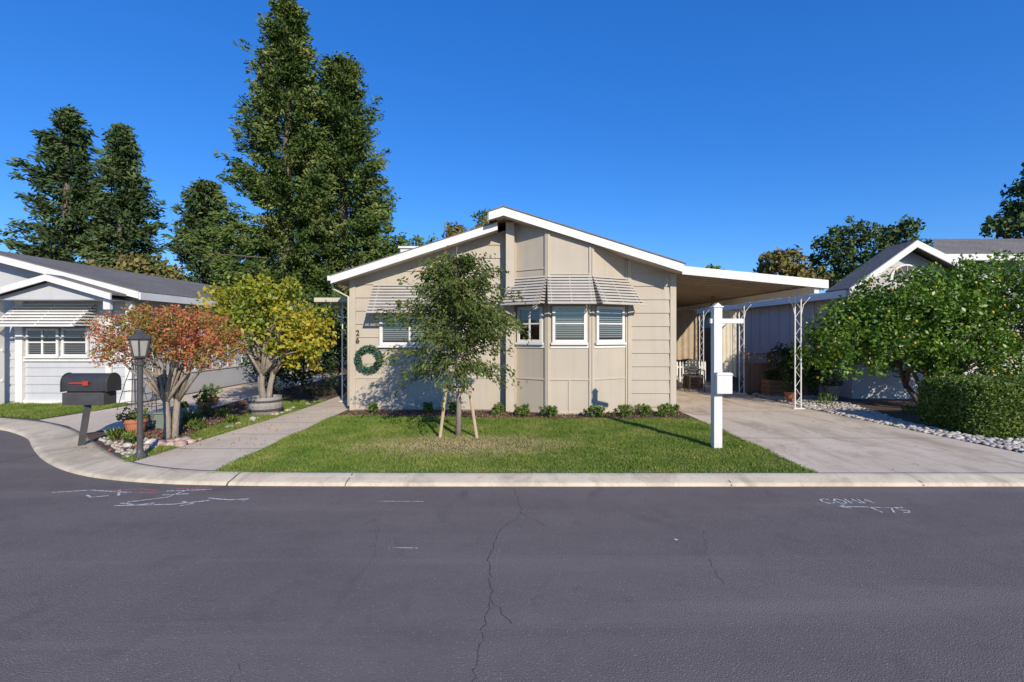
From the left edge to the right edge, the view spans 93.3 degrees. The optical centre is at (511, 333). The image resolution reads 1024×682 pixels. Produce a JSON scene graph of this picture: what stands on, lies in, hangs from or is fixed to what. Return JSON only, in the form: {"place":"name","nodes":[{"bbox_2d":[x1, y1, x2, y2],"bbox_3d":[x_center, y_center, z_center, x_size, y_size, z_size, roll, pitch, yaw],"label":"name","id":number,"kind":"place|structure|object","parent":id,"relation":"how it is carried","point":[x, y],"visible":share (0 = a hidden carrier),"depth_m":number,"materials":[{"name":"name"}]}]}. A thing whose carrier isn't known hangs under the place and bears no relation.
{"place":"outdoors","nodes":[
{"label":"outdoors","id":0,"kind":"place"},
{"bbox_2d":[0,274,44,293],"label":"porch fascia","id":1,"kind":"structure","parent":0,"point":[23,283],"depth_m":10.66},
{"bbox_2d":[0,263,344,402],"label":"walls","id":2,"kind":"structure","parent":0,"point":[10,274],"depth_m":13.66,"materials":[{"name":"grey paint"}]},
{"bbox_2d":[4,300,14,400],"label":"lap siding wing","id":3,"kind":"structure","parent":2,"relation":"attached to","point":[9,363],"depth_m":11.48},
{"bbox_2d":[47,274,129,296],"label":"porch roof","id":4,"kind":"structure","parent":2,"relation":"attached to","point":[113,292],"depth_m":10.85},
{"bbox_2d":[45,274,111,299],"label":"porch fascia","id":5,"kind":"structure","parent":4,"relation":"attached to","point":[77,286],"depth_m":10.66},
{"bbox_2d":[0,255,331,313],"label":"roof","id":6,"kind":"structure","parent":2,"relation":"on","point":[134,290],"depth_m":11.36,"materials":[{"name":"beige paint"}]},
{"bbox_2d":[0,256,138,298],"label":"rake fascia","id":7,"kind":"structure","parent":6,"relation":"attached to","point":[43,270],"depth_m":11.10,"materials":[{"name":"white paint"}]},
{"bbox_2d":[0,251,337,313],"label":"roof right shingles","id":8,"kind":"object","parent":6,"relation":"on","point":[139,282],"visible":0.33,"depth_m":12.96,"materials":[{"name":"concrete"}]},
{"bbox_2d":[138,292,346,317],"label":"eave fascia","id":9,"kind":"structure","parent":6,"relation":"attached to","point":[163,298],"depth_m":12.14,"materials":[{"name":"white paint"}]},
{"bbox_2d":[41,373,344,432],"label":"neighbor driveway","id":10,"kind":"structure","parent":0,"point":[100,420],"depth_m":10.76,"materials":[{"name":"concrete"}]},
{"bbox_2d":[0,430,1023,681],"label":"road","id":11,"kind":"structure","parent":0,"point":[612,584],"depth_m":3.31,"materials":[{"name":"asphalt"}]},
{"bbox_2d":[0,419,899,681],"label":"asphalt cracks","id":12,"kind":"object","parent":11,"relation":"on","point":[487,560],"visible":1,"depth_m":3.78,"materials":[{"name":"asphalt"}]},
{"bbox_2d":[52,488,909,547],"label":"road utility markings","id":13,"kind":"object","parent":11,"relation":"on","point":[118,494],"visible":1,"depth_m":4.95,"materials":[{"name":"white paint"}]},
{"bbox_2d":[0,417,1023,486],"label":"curb","id":14,"kind":"structure","parent":11,"relation":"on","point":[52,444],"depth_m":5.57,"materials":[{"name":"concrete"}]},
{"bbox_2d":[60,372,120,445],"bbox_3d":[-6.178,1.123,7.094,0.675,1.112,0.282,0,0,0],"label":"mailbox","id":15,"kind":"object","parent":14,"relation":"on","point":[87,390],"visible":0.99,"depth_m":6.98,"materials":[{"name":"grey paint"}]},
{"bbox_2d":[0,0,1023,305],"label":"sky","id":16,"kind":"structure","parent":0,"point":[726,134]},
{"bbox_2d":[2,359,1023,470],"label":"garden ground","id":17,"kind":"structure","parent":0,"point":[891,407],"depth_m":10.69,"materials":[{"name":"brown soil"}]},
{"bbox_2d":[0,104,116,264],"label":"conifer tree","id":18,"kind":"object","parent":17,"relation":"on","point":[67,154],"visible":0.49,"depth_m":39.00,"materials":[{"name":"green plant"}]},
{"bbox_2d":[0,401,127,418],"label":"neighbor lawn","id":19,"kind":"structure","parent":17,"relation":"on","point":[28,410],"depth_m":10.44,"materials":[{"name":"plant"}]},
{"bbox_2d":[0,300,3,403],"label":"porch post","id":20,"kind":"object","parent":19,"relation":"on","point":[1,356],"visible":0.88,"depth_m":11.21,"materials":[{"name":"white paint"}]},
{"bbox_2d":[15,298,134,403],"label":"white trim","id":21,"kind":"structure","parent":17,"relation":"on","point":[20,368],"depth_m":11.40,"materials":[{"name":"paint"}]},
{"bbox_2d":[23,328,59,357],"bbox_3d":[-11.100,0.223,11.419,0.820,0.705,0.079,0,0,0],"label":"window frame","id":22,"kind":"object","parent":21,"relation":"attached to","point":[42,354],"visible":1,"depth_m":11.41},
{"bbox_2d":[29,332,55,353],"bbox_3d":[-11.100,0.200,11.456,0.670,0.570,0.004,0,0,0],"label":"window interior","id":23,"kind":"object","parent":22,"relation":"in","point":[40,344],"depth_m":11.45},
{"bbox_2d":[29,331,55,352],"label":"blinds","id":24,"kind":"object","parent":22,"relation":"attached to","point":[40,341],"visible":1,"depth_m":11.45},
{"bbox_2d":[0,304,95,326],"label":"awning","id":25,"kind":"object","parent":21,"relation":"attached to","point":[51,306],"visible":0.94,"depth_m":11.12,"materials":[{"name":"white paint"}]},
{"bbox_2d":[0,305,95,323],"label":"awning lining","id":26,"kind":"object","parent":25,"relation":"attached to","point":[46,314],"visible":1,"depth_m":11.13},
{"bbox_2d":[0,282,135,301],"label":"porch gable","id":27,"kind":"structure","parent":21,"relation":"on","point":[48,291],"depth_m":10.85,"materials":[{"name":"grey paint"}]},
{"bbox_2d":[59,328,89,357],"bbox_3d":[-10.330,0.223,11.419,0.680,0.705,0.079,0,0,0],"label":"window frame","id":28,"kind":"object","parent":21,"relation":"attached to","point":[63,354],"visible":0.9,"depth_m":11.41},
{"bbox_2d":[64,331,84,352],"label":"blinds","id":29,"kind":"object","parent":28,"relation":"attached to","point":[74,341],"visible":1,"depth_m":11.45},
{"bbox_2d":[25,301,124,399],"bbox_3d":[-10.325,0.400,11.482,2.550,2.400,0.025,0,0,0],"label":"lap siding","id":30,"kind":"object","parent":21,"relation":"attached to","point":[42,381],"visible":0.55,"depth_m":11.48,"materials":[{"name":"grey paint"}]},
{"bbox_2d":[66,122,171,275],"bbox_3d":[-32.853,-7.851,39.901,8.531,19.266,9.198,0,0,-28],"label":"conifer tree","id":31,"kind":"object","parent":17,"relation":"on","point":[118,167],"visible":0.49,"depth_m":39.35,"materials":[{"name":"green plant"}]},
{"bbox_2d":[98,436,156,457],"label":"river rocks","id":32,"kind":"object","parent":17,"relation":"on","point":[117,449],"visible":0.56,"depth_m":7.05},
{"bbox_2d":[115,406,150,435],"bbox_3d":[-6.162,1.412,7.896,0.468,0.455,0.511,0,0,0],"label":"terracotta pot","id":33,"kind":"object","parent":17,"relation":"on","point":[129,421],"visible":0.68,"depth_m":7.80,"materials":[{"name":"orange ceramic"}]},
{"bbox_2d":[84,250,189,281],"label":"autumn tree","id":34,"kind":"object","parent":17,"relation":"on","point":[134,265],"visible":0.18,"depth_m":33.54,"materials":[{"name":"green plant"}]},
{"bbox_2d":[84,302,248,439],"bbox_3d":[-5.378,0.603,7.591,2.378,2.202,1.820,0,0,0],"label":"red autumn tree","id":35,"kind":"object","parent":17,"relation":"on","point":[164,388],"visible":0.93,"depth_m":7.43,"materials":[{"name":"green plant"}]},
{"bbox_2d":[143,436,203,448],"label":"pink edging stones","id":36,"kind":"object","parent":17,"relation":"on","point":[181,442],"visible":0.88,"depth_m":7.10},
{"bbox_2d":[113,400,246,450],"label":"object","id":37,"kind":"object","parent":17,"relation":"on","point":[211,416],"visible":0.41,"depth_m":8.95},
{"bbox_2d":[153,177,250,284],"bbox_3d":[-25.682,-5.419,40.233,9.941,14.756,8.894,0,0,0],"label":"conifer tree","id":38,"kind":"object","parent":17,"relation":"on","point":[200,201],"visible":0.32,"depth_m":38.79,"materials":[{"name":"green plant"}]},
{"bbox_2d":[118,398,325,461],"bbox_3d":[-5.435,1.617,9.160,1.730,0.062,6.080,0,0,0],"label":"grass strip","id":39,"kind":"object","parent":17,"relation":"on","point":[299,404],"depth_m":8.66,"materials":[{"name":"plant"}]},
{"bbox_2d":[127,329,152,458],"bbox_3d":[-4.930,0.792,6.410,0.310,1.715,0.268,0,0,0],"label":"lantern lamp post","id":40,"kind":"object","parent":39,"relation":"on","point":[139,341],"visible":1,"depth_m":6.38,"materials":[{"name":"metal"}]},
{"bbox_2d":[247,394,282,415],"bbox_3d":[-5.100,1.470,10.000,0.680,0.360,0.673,0,0,0],"label":"barrel planter","id":41,"kind":"object","parent":39,"relation":"on","point":[256,404],"visible":0.92,"depth_m":9.74,"materials":[{"name":"grey wood"}]},
{"bbox_2d":[192,267,338,397],"bbox_3d":[-5.119,0.008,10.073,2.964,2.811,1.950,0,0,0],"label":"yellow autumn tree","id":42,"kind":"object","parent":41,"relation":"in","point":[242,303],"visible":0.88,"depth_m":9.83,"materials":[{"name":"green plant"}]},
{"bbox_2d":[134,393,348,469],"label":"walkway","id":43,"kind":"structure","parent":17,"relation":"on","point":[207,455],"depth_m":7.36,"materials":[{"name":"concrete"}]},
{"bbox_2d":[175,0,366,353],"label":"coast redwood tree","id":44,"kind":"object","parent":17,"relation":"on","point":[257,245],"visible":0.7,"depth_m":28.60,"materials":[{"name":"green plant"}]},
{"bbox_2d":[236,290,346,395],"bbox_3d":[-6.322,0.195,13.778,3.927,3.090,3.504,0,0,0],"label":"dark shrub","id":45,"kind":"object","parent":17,"relation":"on","point":[283,373],"visible":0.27,"depth_m":13.18,"materials":[{"name":"green plant"}]},
{"bbox_2d":[305,287,346,364],"bbox_3d":[-5.922,-0.268,22.058,7.462,3.946,2.829,0,0,-19],"label":"background shrub","id":46,"kind":"object","parent":17,"relation":"on","point":[334,293],"visible":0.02,"depth_m":21.28,"materials":[{"name":"green plant"}]},
{"bbox_2d":[314,298,346,401],"bbox_3d":[-4.125,0.390,14.850,1.250,2.520,6.500,0,0,0],"label":"side porch cover","id":47,"kind":"object","parent":17,"relation":"on","point":[342,302],"visible":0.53,"depth_m":11.74,"materials":[{"name":"beige metal"}]},
{"bbox_2d":[263,50,407,358],"bbox_3d":[-11.250,-8.127,31.118,9.906,20.028,10.393,0,0,29],"label":"coast redwood tree","id":48,"kind":"object","parent":17,"relation":"on","point":[351,135],"visible":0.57,"depth_m":30.36,"materials":[{"name":"green plant"}]},
{"bbox_2d":[369,208,490,259],"bbox_3d":[-4.495,-3.049,30.097,8.463,9.502,2.740,0,0,0],"label":"green tree","id":49,"kind":"object","parent":17,"relation":"on","point":[389,246],"visible":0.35,"depth_m":29.61,"materials":[{"name":"green plant"}]},
{"bbox_2d":[441,216,487,237],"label":"green tree","id":50,"kind":"object","parent":17,"relation":"on","point":[453,229],"visible":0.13,"depth_m":27.36,"materials":[{"name":"green plant"}]},
{"bbox_2d":[356,221,657,410],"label":"walls","id":51,"kind":"structure","parent":17,"relation":"on","point":[654,409],"depth_m":10.46,"materials":[{"name":"beige paint"}]},
{"bbox_2d":[353,345,382,373],"bbox_3d":[-3.076,0.545,10.353,0.650,0.638,0.214,0,0,0],"label":"wreath","id":52,"kind":"object","parent":51,"relation":"attached to","point":[359,361],"visible":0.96,"depth_m":10.33,"materials":[{"name":"green plant"}]},
{"bbox_2d":[334,230,498,286],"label":"roof deck","id":53,"kind":"structure","parent":51,"relation":"on","point":[344,282],"depth_m":10.31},
{"bbox_2d":[331,222,497,282],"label":"rake fascia","id":54,"kind":"structure","parent":53,"relation":"attached to","point":[414,252],"depth_m":10.02,"materials":[{"name":"white paint"}]},
{"bbox_2d":[356,379,505,408],"bbox_3d":[-1.785,1.290,10.449,3.330,0.680,0.018,0,0,0],"label":"skirting","id":55,"kind":"object","parent":51,"relation":"attached to","point":[487,394],"visible":0.57,"depth_m":10.44,"materials":[{"name":"beige paint"}]},
{"bbox_2d":[349,222,675,412],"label":"corner trim","id":56,"kind":"structure","parent":51,"relation":"attached to","point":[353,377],"depth_m":10.27,"materials":[{"name":"beige paint"}]},
{"bbox_2d":[331,283,348,405],"bbox_3d":[-3.677,0.206,10.334,0.421,2.688,0.097,0,0,-42],"label":"downspout","id":57,"kind":"object","parent":56,"relation":"attached to","point":[335,290],"visible":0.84,"depth_m":10.41,"materials":[{"name":"beige metal"}]},
{"bbox_2d":[355,230,673,406],"bbox_3d":[0.011,-0.347,10.397,6.922,3.795,0.109,0,0,1],"label":"lap siding","id":58,"kind":"object","parent":51,"relation":"attached to","point":[651,350],"visible":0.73,"depth_m":10.43,"materials":[{"name":"beige paint"}]},
{"bbox_2d":[366,284,452,312],"bbox_3d":[-1.915,-0.750,10.145,2.138,0.651,0.560,0,0,0],"label":"awning","id":59,"kind":"object","parent":58,"relation":"attached to","point":[375,303],"visible":0.49,"depth_m":10.16,"materials":[{"name":"beige metal"}]},
{"bbox_2d":[368,286,440,310],"bbox_3d":[-1.915,-0.760,10.193,2.130,0.560,0.450,0,0,0],"label":"awning lining","id":60,"kind":"object","parent":59,"relation":"attached to","point":[393,297],"visible":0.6,"depth_m":10.20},
{"bbox_2d":[377,313,465,347],"bbox_3d":[-1.925,-0.107,10.389,1.910,0.805,0.079,0,0,0],"label":"window frame","id":61,"kind":"object","parent":58,"relation":"attached to","point":[382,344],"visible":0.27,"depth_m":10.38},
{"bbox_2d":[383,313,461,341],"bbox_3d":[-1.925,-0.130,10.426,1.724,0.634,0.004,0,0,0],"label":"window interior","id":62,"kind":"object","parent":61,"relation":"in","point":[401,330],"depth_m":10.42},
{"bbox_2d":[383,314,461,339],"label":"blinds","id":63,"kind":"object","parent":61,"relation":"attached to","point":[401,331],"visible":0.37,"depth_m":10.42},
{"bbox_2d":[504,216,680,273],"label":"roof deck","id":64,"kind":"structure","parent":51,"relation":"on","point":[626,256],"depth_m":10.08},
{"bbox_2d":[504,207,683,271],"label":"rake fascia","id":65,"kind":"structure","parent":64,"relation":"attached to","point":[593,239],"depth_m":9.74,"materials":[{"name":"white paint"}]},
{"bbox_2d":[341,409,690,418],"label":"bark chips","id":66,"kind":"object","parent":17,"relation":"on","point":[481,414],"visible":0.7,"depth_m":9.76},
{"bbox_2d":[515,224,625,414],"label":"bay walls","id":67,"kind":"structure","parent":17,"relation":"on","point":[568,254],"depth_m":9.96,"materials":[{"name":"beige paint"}]},
{"bbox_2d":[501,275,547,304],"bbox_3d":[0.250,-0.890,9.894,0.995,0.611,0.475,0,0,34],"label":"awning","id":68,"kind":"object","parent":67,"relation":"attached to","point":[525,288],"visible":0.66,"depth_m":9.82,"materials":[{"name":"beige metal"}]},
{"bbox_2d":[504,277,545,302],"bbox_3d":[0.273,-0.900,9.928,0.969,0.520,0.378,0,0,34],"label":"awning lining","id":69,"kind":"object","parent":68,"relation":"attached to","point":[527,289],"visible":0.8,"depth_m":9.89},
{"bbox_2d":[515,306,543,344],"bbox_3d":[0.362,-0.173,10.061,0.667,0.795,0.079,0,0,34],"label":"window frame","id":70,"kind":"object","parent":67,"relation":"attached to","point":[535,342],"visible":0.91,"depth_m":10.02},
{"bbox_2d":[520,309,538,339],"bbox_3d":[0.383,-0.195,10.092,0.499,0.642,0.004,0,0,34],"label":"window interior","id":71,"kind":"object","parent":70,"relation":"in","point":[535,332],"depth_m":10.07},
{"bbox_2d":[514,225,546,414],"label":"panel battens","id":72,"kind":"object","parent":67,"relation":"attached to","point":[545,379],"visible":0.75,"depth_m":9.99,"materials":[{"name":"beige paint"}]},
{"bbox_2d":[547,230,591,414],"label":"panel battens","id":73,"kind":"object","parent":67,"relation":"attached to","point":[548,334],"visible":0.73,"depth_m":9.84,"materials":[{"name":"beige paint"}]},
{"bbox_2d":[551,306,588,344],"bbox_3d":[1.170,-0.172,9.829,0.760,0.795,0.079,0,0,0],"label":"window frame","id":74,"kind":"object","parent":67,"relation":"attached to","point":[569,342],"visible":1,"depth_m":9.82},
{"bbox_2d":[555,310,583,336],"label":"blinds","id":75,"kind":"object","parent":74,"relation":"attached to","point":[569,325],"visible":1,"depth_m":9.85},
{"bbox_2d":[555,309,583,339],"bbox_3d":[1.170,-0.195,9.866,0.592,0.642,0.004,0,0,0],"label":"window interior","id":76,"kind":"object","parent":74,"relation":"in","point":[569,338],"depth_m":9.86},
{"bbox_2d":[546,275,595,303],"bbox_3d":[1.170,-0.890,9.627,0.948,0.611,0.475,0,0,0],"label":"awning","id":77,"kind":"object","parent":67,"relation":"attached to","point":[570,285],"visible":0.92,"depth_m":9.61,"materials":[{"name":"beige metal"}]},
{"bbox_2d":[547,277,594,300],"bbox_3d":[1.170,-0.900,9.669,0.936,0.520,0.378,0,0,0],"label":"awning lining","id":78,"kind":"object","parent":77,"relation":"attached to","point":[569,288],"visible":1,"depth_m":9.63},
{"bbox_2d":[591,244,627,414],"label":"panel battens","id":79,"kind":"object","parent":67,"relation":"attached to","point":[626,346],"visible":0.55,"depth_m":10.23,"materials":[{"name":"beige paint"}]},
{"bbox_2d":[594,306,626,344],"bbox_3d":[2.054,-0.173,10.059,0.804,0.795,0.079,0,0,-28],"label":"window frame","id":80,"kind":"object","parent":67,"relation":"attached to","point":[608,342],"visible":1,"depth_m":10.03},
{"bbox_2d":[599,309,620,339],"bbox_3d":[2.037,-0.195,10.091,0.636,0.642,0.004,0,0,-28],"label":"window interior","id":81,"kind":"object","parent":80,"relation":"in","point":[609,338],"depth_m":10.09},
{"bbox_2d":[599,310,621,336],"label":"blinds","id":82,"kind":"object","parent":80,"relation":"attached to","point":[609,325],"visible":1,"depth_m":10.08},
{"bbox_2d":[592,275,645,304],"bbox_3d":[2.151,-0.890,9.882,1.132,0.611,0.475,0,0,-28],"label":"awning","id":83,"kind":"object","parent":67,"relation":"attached to","point":[633,291],"visible":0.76,"depth_m":9.84,"materials":[{"name":"beige metal"}]},
{"bbox_2d":[593,277,641,302],"bbox_3d":[2.131,-0.900,9.918,1.106,0.520,0.378,0,0,-28],"label":"awning lining","id":84,"kind":"object","parent":83,"relation":"attached to","point":[614,289],"visible":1,"depth_m":9.90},
{"bbox_2d":[676,328,710,372],"bbox_3d":[8.745,0.700,20.515,10.490,1.900,0.030,0,0,0],"label":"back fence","id":85,"kind":"object","parent":17,"relation":"on","point":[707,345],"visible":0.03,"depth_m":20.50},
{"bbox_2d":[743,352,818,393],"bbox_3d":[7.515,1.075,13.415,2.230,1.150,0.110,0,0,0],"label":"lattice wood fence","id":86,"kind":"object","parent":17,"relation":"on","point":[754,373],"visible":0.32,"depth_m":13.40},
{"bbox_2d":[753,244,835,295],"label":"autumn tree","id":87,"kind":"object","parent":17,"relation":"on","point":[783,263],"visible":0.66,"depth_m":39.05,"materials":[{"name":"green plant"}]},
{"bbox_2d":[762,340,840,397],"bbox_3d":[7.213,0.929,12.067,1.684,1.542,1.249,0,0,0],"label":"driveway shrub","id":88,"kind":"object","parent":17,"relation":"on","point":[811,380],"visible":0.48,"depth_m":11.89,"materials":[{"name":"green plant"}]},
{"bbox_2d":[822,375,843,399],"bbox_3d":[7.995,1.292,12.106,0.496,0.695,0.500,0,0,0],"label":"planter pot","id":89,"kind":"object","parent":17,"relation":"on","point":[834,389],"visible":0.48,"depth_m":11.96,"materials":[{"name":"grey ceramic"}]},
{"bbox_2d":[697,252,1023,398],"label":"walls","id":90,"kind":"structure","parent":17,"relation":"on","point":[876,387],"depth_m":13.78,"materials":[{"name":"grey paint"}]},
{"bbox_2d":[698,299,828,383],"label":"side battens","id":91,"kind":"object","parent":90,"relation":"attached to","point":[768,329],"visible":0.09,"depth_m":16.27,"materials":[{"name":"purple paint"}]},
{"bbox_2d":[826,240,915,291],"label":"gable roof","id":92,"kind":"structure","parent":90,"relation":"attached to","point":[878,260],"depth_m":12.32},
{"bbox_2d":[849,240,917,295],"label":"gable fascia","id":93,"kind":"structure","parent":92,"relation":"attached to","point":[896,258],"depth_m":11.86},
{"bbox_2d":[933,239,1023,253],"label":"cross roof","id":94,"kind":"structure","parent":90,"relation":"on","point":[965,246],"depth_m":14.06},
{"bbox_2d":[806,214,932,290],"bbox_3d":[30.384,-4.116,39.959,11.893,11.639,6.841,0,0,0],"label":"broadleaf tree","id":95,"kind":"object","parent":17,"relation":"on","point":[837,244],"visible":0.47,"depth_m":39.28,"materials":[{"name":"green plant"}]},
{"bbox_2d":[752,393,1023,453],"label":"river rock bed","id":96,"kind":"object","parent":17,"relation":"on","point":[846,409],"visible":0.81,"depth_m":9.09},
{"bbox_2d":[761,369,788,395],"bbox_3d":[7.000,1.282,12.897,0.540,0.737,0.461,0,0,0],"label":"wooden planter box","id":97,"kind":"object","parent":96,"relation":"on","point":[770,386],"visible":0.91,"depth_m":12.70,"materials":[{"name":"brown wood"}]},
{"bbox_2d":[786,249,1023,405],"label":"orange tree","id":98,"kind":"object","parent":17,"relation":"on","point":[980,309],"visible":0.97,"depth_m":9.99,"materials":[{"name":"green plant"}]},
{"bbox_2d":[914,372,1023,437],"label":"clipped hedge","id":99,"kind":"object","parent":17,"relation":"on","point":[988,405],"visible":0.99,"depth_m":7.87,"materials":[{"name":"green plant"}]},
{"bbox_2d":[978,162,1023,238],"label":"cedar tree","id":100,"kind":"object","parent":17,"relation":"on","point":[1003,227],"visible":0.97,"depth_m":30.07,"materials":[{"name":"green plant"}]},
{"bbox_2d":[207,414,819,472],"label":"front lawn","id":101,"kind":"structure","parent":0,"point":[332,444],"depth_m":6.88,"materials":[{"name":"plant"}]},
{"bbox_2d":[365,245,531,436],"bbox_3d":[-0.940,0.140,7.750,2.495,3.081,2.285,0,0,0],"label":"young staked tree","id":102,"kind":"object","parent":101,"relation":"on","point":[463,309],"visible":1,"depth_m":7.52,"materials":[{"name":"green plant"}]},
{"bbox_2d":[438,383,477,438],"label":"tree stakes","id":103,"kind":"object","parent":101,"relation":"on","point":[455,388],"visible":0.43,"depth_m":7.66,"materials":[{"name":"brown wood"}]},
{"bbox_2d":[709,303,743,448],"bbox_3d":[3.100,0.601,6.952,0.480,2.098,0.245,0,0,0],"label":"real estate sign post","id":104,"kind":"object","parent":101,"relation":"on","point":[721,382],"visible":1,"depth_m":6.94,"materials":[{"name":"white paint"}]},
{"bbox_2d":[504,206,685,263],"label":"roof shingles","id":105,"kind":"object","parent":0,"point":[596,235],"visible":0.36,"depth_m":9.72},
{"bbox_2d":[676,379,1023,472],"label":"driveway","id":106,"kind":"structure","parent":0,"point":[876,448],"depth_m":7.36,"materials":[{"name":"concrete"}]},
{"bbox_2d":[74,405,918,470],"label":"fallen leaves","id":107,"kind":"object","parent":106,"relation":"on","point":[295,433],"visible":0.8,"depth_m":7.71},
{"bbox_2d":[683,359,704,391],"bbox_3d":[5.210,1.189,13.850,0.448,0.923,0.528,0,0,0],"label":"patio chair","id":108,"kind":"object","parent":106,"relation":"on","point":[689,370],"visible":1,"depth_m":14.01,"materials":[{"name":"grey paint"}]},
{"bbox_2d":[676,266,828,408],"bbox_3d":[5.011,0.129,14.690,3.061,3.042,9.620,0,0,0],"label":"carport","id":109,"kind":"object","parent":106,"relation":"on","point":[699,288],"visible":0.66,"depth_m":12.20,"materials":[{"name":"beige metal"}]},
{"bbox_3d":[10.575,-1.150,20.350,4.450,0.360,15.300,0,0,0],"label":"main roof","id":110,"kind":"object","parent":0,"visible":0},
{"bbox_2d":[697,290,847,373],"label":"eave fascia","id":111,"kind":"structure","parent":110,"relation":"attached to","point":[824,296],"depth_m":14.61,"materials":[{"name":"white paint"}]},
{"bbox_2d":[911,248,995,289],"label":"gable roof","id":112,"kind":"structure","parent":110,"relation":"attached to","point":[925,255],"depth_m":12.26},
{"bbox_2d":[917,241,1011,293],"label":"gable fascia","id":113,"kind":"structure","parent":112,"relation":"attached to","point":[935,252],"depth_m":11.86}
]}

